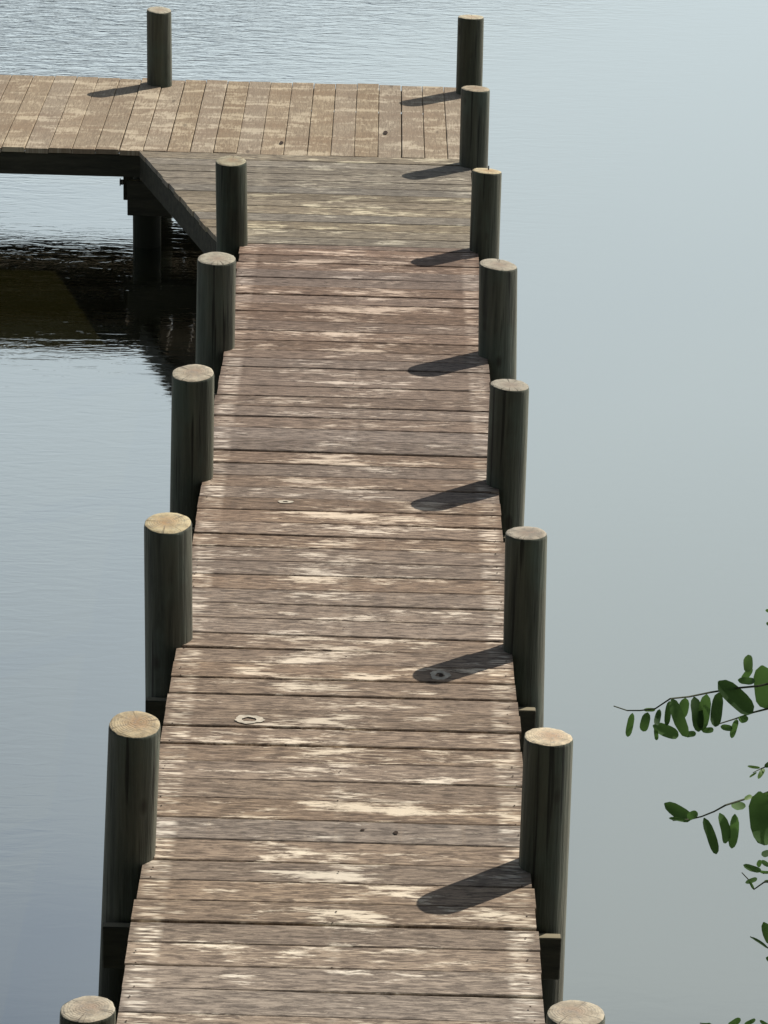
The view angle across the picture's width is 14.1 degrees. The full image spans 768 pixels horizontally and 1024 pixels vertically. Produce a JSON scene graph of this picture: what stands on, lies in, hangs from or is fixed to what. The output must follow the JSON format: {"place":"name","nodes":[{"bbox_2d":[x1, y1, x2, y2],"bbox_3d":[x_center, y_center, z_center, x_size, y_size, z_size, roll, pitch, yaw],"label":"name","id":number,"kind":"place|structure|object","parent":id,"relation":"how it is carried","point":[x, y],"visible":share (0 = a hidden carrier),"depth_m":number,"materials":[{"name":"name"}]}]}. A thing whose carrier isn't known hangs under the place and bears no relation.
{"place":"outdoors","nodes":[
{"label":"outdoors","id":0,"kind":"place"},
{"bbox_2d":[0,0,767,1023],"bbox_3d":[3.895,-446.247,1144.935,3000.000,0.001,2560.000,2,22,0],"label":"water","id":1,"kind":"structure","parent":0,"point":[628,150],"depth_m":19.14,"materials":[{"name":"grey liquid"}]},
{"bbox_2d":[0,6,604,1023],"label":"dock","id":2,"kind":"object","parent":1,"relation":"in","point":[338,782],"visible":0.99,"depth_m":14.60,"materials":[{"name":"brown wood"}]},
{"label":"bank","id":3,"kind":"structure","parent":0,"visible":0},
{"bbox_2d":[614,609,767,1023],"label":"overhanging tree","id":4,"kind":"object","parent":3,"relation":"on","point":[736,697],"visible":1,"depth_m":4.81,"materials":[{"name":"green plant"}]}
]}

